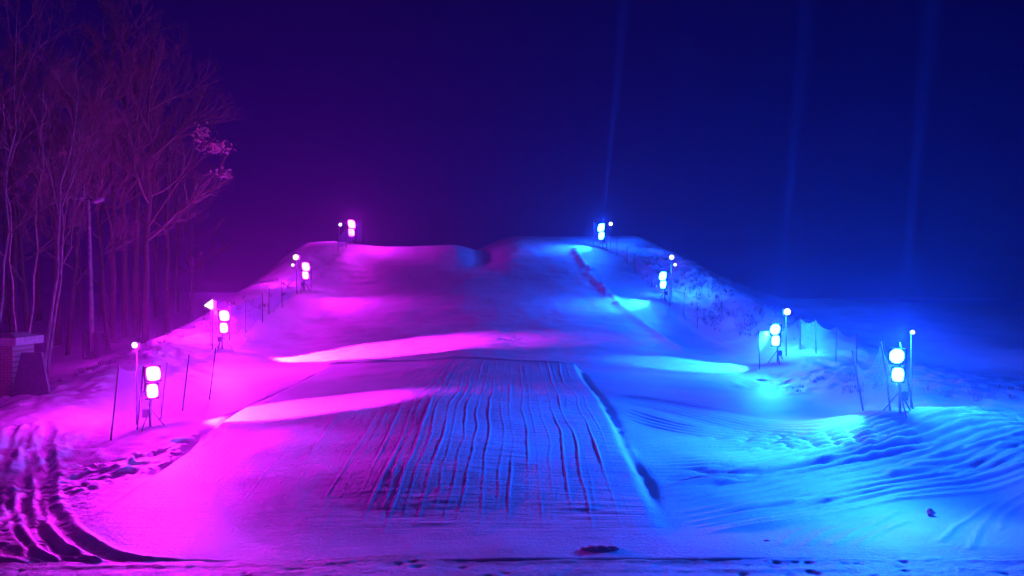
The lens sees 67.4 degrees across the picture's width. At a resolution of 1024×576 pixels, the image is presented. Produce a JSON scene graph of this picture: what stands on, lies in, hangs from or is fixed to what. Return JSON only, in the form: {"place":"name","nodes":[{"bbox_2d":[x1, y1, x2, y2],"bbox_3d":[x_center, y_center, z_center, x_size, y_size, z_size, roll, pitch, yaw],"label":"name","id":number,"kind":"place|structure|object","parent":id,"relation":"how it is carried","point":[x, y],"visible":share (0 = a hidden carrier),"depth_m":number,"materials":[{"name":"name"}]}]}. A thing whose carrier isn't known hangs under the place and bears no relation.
{"place":"outdoors","nodes":[
{"label":"outdoors","id":0,"kind":"place"},
{"bbox_2d":[0,236,1023,563],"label":"snow ground","id":1,"kind":"structure","parent":0,"point":[518,398],"depth_m":19.80,"materials":[{"name":"white snow"}]},
{"bbox_2d":[0,175,34,270],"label":"bare tree","id":2,"kind":"object","parent":1,"relation":"on","point":[2,225],"visible":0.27,"depth_m":48.76,"materials":[{"name":"brown plant"}]},
{"bbox_2d":[0,72,40,323],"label":"bare tree","id":3,"kind":"object","parent":1,"relation":"on","point":[6,307],"visible":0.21,"depth_m":61.96,"materials":[{"name":"brown plant"}]},
{"bbox_2d":[0,332,43,396],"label":"brick pillar","id":4,"kind":"structure","parent":1,"relation":"on","point":[14,346],"depth_m":24.45,"materials":[{"name":"brick"}]},
{"bbox_2d":[0,76,49,176],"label":"bare tree","id":5,"kind":"object","parent":1,"relation":"on","point":[28,122],"visible":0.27,"depth_m":55.11,"materials":[{"name":"brown plant"}]},
{"bbox_2d":[10,352,50,396],"bbox_3d":[-15.187,2.783,24.375,1.280,1.450,0.350,0,0,0],"label":"leaning board","id":6,"kind":"object","parent":1,"relation":"on","point":[31,377],"visible":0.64,"depth_m":24.32,"materials":[{"name":"wood"}]},
{"bbox_2d":[0,41,61,331],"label":"birch tree","id":7,"kind":"object","parent":1,"relation":"on","point":[8,260],"visible":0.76,"depth_m":30.94,"materials":[{"name":"white plant"}]},
{"bbox_2d":[0,0,83,323],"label":"birch tree","id":8,"kind":"object","parent":1,"relation":"on","point":[7,218],"visible":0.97,"depth_m":27.07,"materials":[{"name":"white plant"}]},
{"bbox_2d":[0,0,94,331],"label":"bare tree","id":9,"kind":"object","parent":1,"relation":"on","point":[14,251],"visible":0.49,"depth_m":42.11,"materials":[{"name":"brown plant"}]},
{"bbox_2d":[0,10,95,332],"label":"birch tree","id":10,"kind":"object","parent":1,"relation":"on","point":[36,257],"visible":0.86,"depth_m":29.99,"materials":[{"name":"white plant"}]},
{"bbox_2d":[3,53,119,378],"bbox_3d":[-16.658,-2.763,29.568,5.669,13.130,3.619,0,0,36],"label":"birch tree","id":11,"kind":"object","parent":1,"relation":"on","point":[61,264],"visible":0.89,"depth_m":30.00,"materials":[{"name":"white plant"}]},
{"bbox_2d":[0,42,125,332],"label":"bare tree","id":12,"kind":"object","parent":1,"relation":"on","point":[22,278],"visible":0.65,"depth_m":39.52,"materials":[{"name":"brown plant"}]},
{"bbox_2d":[0,12,127,365],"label":"birch tree","id":13,"kind":"object","parent":1,"relation":"on","point":[57,273],"visible":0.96,"depth_m":29.10,"materials":[{"name":"white plant"}]},
{"bbox_2d":[0,52,128,320],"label":"bare tree","id":14,"kind":"object","parent":1,"relation":"on","point":[38,313],"visible":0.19,"depth_m":65.82,"materials":[{"name":"brown plant"}]},
{"bbox_2d":[12,77,122,321],"bbox_3d":[-36.433,-7.363,63.364,9.498,20.975,7.375,0,0,35],"label":"bare tree","id":15,"kind":"object","parent":1,"relation":"on","point":[79,302],"visible":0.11,"depth_m":63.87,"materials":[{"name":"brown plant"}]},
{"bbox_2d":[0,0,145,344],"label":"bare tree","id":16,"kind":"object","parent":1,"relation":"on","point":[57,337],"visible":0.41,"depth_m":45.73,"materials":[{"name":"brown plant"}]},
{"bbox_2d":[0,64,175,354],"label":"bare tree","id":17,"kind":"object","parent":1,"relation":"on","point":[71,313],"visible":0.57,"depth_m":41.31,"materials":[{"name":"brown plant"}]},
{"bbox_2d":[71,196,104,358],"bbox_3d":[-20.379,-0.341,36.980,1.457,8.091,0.500,0,0,0],"label":"street lamp","id":18,"kind":"object","parent":1,"relation":"on","point":[92,344],"visible":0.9,"depth_m":36.92,"materials":[{"name":"metal"}]},
{"bbox_2d":[28,72,154,316],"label":"bare tree","id":19,"kind":"object","parent":1,"relation":"on","point":[102,213],"visible":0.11,"depth_m":71.89,"materials":[{"name":"brown plant"}]},
{"bbox_2d":[28,0,182,342],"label":"bare tree","id":20,"kind":"object","parent":1,"relation":"on","point":[112,301],"visible":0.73,"depth_m":46.33,"materials":[{"name":"brown plant"}]},
{"bbox_2d":[25,66,202,350],"bbox_3d":[-23.082,-4.416,43.663,8.268,16.502,9.978,0,0,5],"label":"bare tree","id":21,"kind":"object","parent":1,"relation":"on","point":[105,313],"visible":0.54,"depth_m":43.02,"materials":[{"name":"brown plant"}]},
{"bbox_2d":[19,1,225,337],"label":"bare tree","id":22,"kind":"object","parent":1,"relation":"on","point":[124,301],"visible":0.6,"depth_m":49.84,"materials":[{"name":"brown plant"}]},
{"bbox_2d":[30,0,217,336],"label":"bare tree","id":23,"kind":"object","parent":1,"relation":"on","point":[136,331],"visible":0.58,"depth_m":50.27,"materials":[{"name":"brown plant"}]},
{"bbox_2d":[132,342,138,424],"bbox_3d":[-9.996,2.613,20.389,0.165,2.353,0.165,0,0,0],"label":"work lamp","id":24,"kind":"object","parent":1,"relation":"on","point":[135,345],"visible":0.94,"depth_m":20.43,"materials":[{"name":"white metal"}]},
{"bbox_2d":[141,363,163,430],"bbox_3d":[-9.393,2.900,19.913,0.804,1.870,0.746,0,0,0],"label":"floodlight stand","id":25,"kind":"object","parent":1,"relation":"on","point":[152,373],"visible":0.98,"depth_m":19.85,"materials":[{"name":"metal"}]},
{"bbox_2d":[68,0,248,343],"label":"bare tree","id":26,"kind":"object","parent":1,"relation":"on","point":[146,278],"visible":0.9,"depth_m":43.88,"materials":[{"name":"brown plant"}]},
{"bbox_2d":[116,98,200,317],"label":"bare tree","id":27,"kind":"object","parent":1,"relation":"on","point":[156,303],"visible":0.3,"depth_m":69.77,"materials":[{"name":"brown plant"}]},
{"bbox_2d":[110,348,215,440],"bbox_3d":[-9.777,2.941,22.000,0.588,2.054,5.647,0,0,0],"label":"safety net","id":28,"kind":"object","parent":1,"relation":"on","point":[164,389],"visible":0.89,"depth_m":21.19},
{"bbox_2d":[115,43,224,333],"bbox_3d":[-24.039,-6.494,52.093,7.006,19.926,9.023,0,0,8],"label":"bare tree","id":29,"kind":"object","parent":1,"relation":"on","point":[167,294],"visible":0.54,"depth_m":52.00,"materials":[{"name":"brown plant"}]},
{"bbox_2d":[58,276,295,381],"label":"dry weeds","id":30,"kind":"object","parent":1,"relation":"on","point":[195,327],"visible":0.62,"depth_m":36.97,"materials":[{"name":"brown plant"}]},
{"bbox_2d":[128,87,236,311],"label":"bare tree","id":31,"kind":"object","parent":1,"relation":"on","point":[176,298],"visible":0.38,"depth_m":79.79,"materials":[{"name":"brown plant"}]},
{"bbox_2d":[140,176,230,321],"bbox_3d":[-26.006,-2.892,61.418,7.256,12.001,6.013,0,0,-31],"label":"bare tree","id":32,"kind":"object","parent":1,"relation":"on","point":[192,265],"visible":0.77,"depth_m":61.69,"materials":[{"name":"brown plant"}]},
{"bbox_2d":[204,299,216,345],"bbox_3d":[-13.463,1.561,34.210,0.440,2.131,0.460,0,0,0],"label":"work lamp","id":33,"kind":"object","parent":1,"relation":"on","point":[211,304],"visible":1,"depth_m":34.16,"materials":[{"name":"white metal"}]},
{"bbox_2d":[216,310,232,350],"bbox_3d":[-12.803,1.907,33.913,0.804,1.874,0.746,0,0,0],"label":"floodlight stand","id":34,"kind":"object","parent":1,"relation":"on","point":[223,316],"visible":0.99,"depth_m":33.84,"materials":[{"name":"metal"}]},
{"bbox_2d":[212,293,262,349],"bbox_3d":[-13.358,1.548,37.295,0.335,2.549,7.450,0,0,-2],"label":"safety net","id":35,"kind":"object","parent":1,"relation":"on","point":[257,310],"visible":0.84,"depth_m":38.20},
{"bbox_2d":[268,267,311,313],"bbox_3d":[-13.081,0.138,45.168,0.280,2.940,5.432,0,0,10],"label":"safety net","id":36,"kind":"object","parent":1,"relation":"on","point":[283,284],"visible":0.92,"depth_m":45.37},
{"bbox_2d":[291,254,299,268],"bbox_3d":[-13.339,-0.982,47.254,0.486,2.164,0.330,0,0,0],"label":"work lamp","id":37,"kind":"object","parent":1,"relation":"on","point":[296,257],"visible":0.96,"depth_m":47.18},
{"bbox_2d":[300,262,310,291],"bbox_3d":[-12.703,-0.625,46.913,0.804,1.896,0.746,0,0,0],"label":"floodlight stand","id":38,"kind":"object","parent":1,"relation":"on","point":[305,268],"visible":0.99,"depth_m":46.83,"materials":[{"name":"metal"}]},
{"bbox_2d":[338,219,362,246],"bbox_3d":[-12.528,-3.994,59.191,0.304,2.905,3.567,0,0,20],"label":"safety net","id":39,"kind":"object","parent":1,"relation":"on","point":[349,237],"visible":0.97,"depth_m":59.37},
{"bbox_2d":[346,220,355,243],"bbox_3d":[-12.619,-4.335,59.913,0.812,1.963,0.746,0,0,0],"label":"floodlight stand","id":40,"kind":"object","parent":1,"relation":"on","point":[350,223],"visible":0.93,"depth_m":59.82,"materials":[{"name":"metal"}]},
{"bbox_2d":[580,545,619,550],"bbox_3d":[1.435,4.252,12.468,0.661,0.142,0.172,0,0,0],"label":"snow heap","id":41,"kind":"object","parent":1,"relation":"on","point":[599,548],"visible":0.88,"depth_m":12.43,"materials":[{"name":"snow"}]},
{"bbox_2d":[597,223,605,246],"bbox_3d":[7.069,-4.063,59.892,0.844,1.963,0.704,0,0,7],"label":"floodlight stand","id":42,"kind":"object","parent":1,"relation":"on","point":[601,229],"visible":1,"depth_m":59.81,"materials":[{"name":"metal"}]},
{"bbox_2d":[593,223,627,263],"bbox_3d":[7.615,-3.463,58.404,0.509,3.663,5.117,0,0,-23],"label":"safety net","id":43,"kind":"object","parent":1,"relation":"on","point":[607,235],"visible":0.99,"depth_m":59.31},
{"bbox_2d":[608,222,612,246],"bbox_3d":[7.726,-4.150,60.162,0.308,2.018,0.272,0,0,0],"label":"work lamp","id":44,"kind":"object","parent":1,"relation":"on","point":[610,224],"visible":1,"depth_m":60.23,"materials":[{"name":"white metal"}]},
{"bbox_2d":[659,272,670,301],"bbox_3d":[9.375,-0.055,46.913,0.808,1.896,0.746,0,0,0],"label":"floodlight stand","id":45,"kind":"object","parent":1,"relation":"on","point":[663,276],"visible":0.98,"depth_m":46.82,"materials":[{"name":"metal"}]},
{"bbox_2d":[634,254,697,327],"bbox_3d":[9.352,-0.029,48.245,0.440,4.739,10.771,0,0,-9],"label":"safety net","id":46,"kind":"object","parent":1,"relation":"on","point":[669,288],"visible":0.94,"depth_m":45.95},
{"bbox_2d":[669,255,676,295],"bbox_3d":[9.897,-0.632,47.262,0.473,2.803,0.272,0,0,0],"label":"work lamp","id":47,"kind":"object","parent":1,"relation":"on","point":[671,257],"visible":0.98,"depth_m":47.25,"materials":[{"name":"white metal"}]},
{"bbox_2d":[768,324,782,364],"bbox_3d":[11.777,2.512,33.913,0.804,1.874,0.746,0,0,0],"label":"floodlight stand","id":48,"kind":"object","parent":1,"relation":"on","point":[775,332],"visible":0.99,"depth_m":33.83,"materials":[{"name":"metal"}]},
{"bbox_2d":[782,309,790,355],"bbox_3d":[12.298,2.058,34.362,0.308,2.278,0.272,0,0,0],"label":"work lamp","id":49,"kind":"object","parent":1,"relation":"on","point":[786,312],"visible":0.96,"depth_m":34.39,"materials":[{"name":"white metal"}]},
{"bbox_2d":[758,318,856,368],"bbox_3d":[13.114,2.532,32.405,2.778,2.330,4.544,0,0,-31],"label":"safety net","id":50,"kind":"object","parent":1,"relation":"on","point":[812,331],"visible":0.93,"depth_m":33.83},
{"bbox_2d":[636,252,1023,400],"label":"dry brush","id":51,"kind":"object","parent":1,"relation":"on","point":[744,315],"visible":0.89,"depth_m":41.52,"materials":[{"name":"brown plant"}]},
{"bbox_2d":[852,342,913,410],"bbox_3d":[9.847,2.455,20.478,1.524,2.095,0.646,0,0,35],"label":"safety net","id":52,"kind":"object","parent":1,"relation":"on","point":[886,384],"visible":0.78,"depth_m":20.35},
{"bbox_2d":[883,346,910,417],"bbox_3d":[10.127,2.447,19.913,0.804,1.870,0.746,0,0,0],"label":"floodlight stand","id":53,"kind":"object","parent":1,"relation":"on","point":[898,356],"visible":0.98,"depth_m":19.86,"materials":[{"name":"metal"}]},
{"bbox_2d":[909,330,914,407],"bbox_3d":[10.677,2.209,20.502,0.121,2.172,0.140,0,0,0],"label":"work lamp","id":54,"kind":"object","parent":1,"relation":"on","point":[911,332],"visible":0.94,"depth_m":20.53,"materials":[{"name":"white metal"}]},
{"bbox_2d":[927,508,935,514],"bbox_3d":[8.195,4.385,15.047,0.148,0.132,0.146,0,0,-22],"label":"snow clod","id":55,"kind":"object","parent":1,"relation":"on","point":[930,511],"visible":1,"depth_m":15.01,"materials":[{"name":"snow"}]},
{"bbox_2d":[0,554,1023,575],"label":"service road","id":56,"kind":"structure","parent":0,"point":[416,565],"depth_m":11.74,"materials":[{"name":"white snow"}]},
{"bbox_2d":[0,0,1023,297],"label":"sky","id":57,"kind":"structure","parent":0,"point":[783,148],"materials":[{"name":"blue"}]}
]}

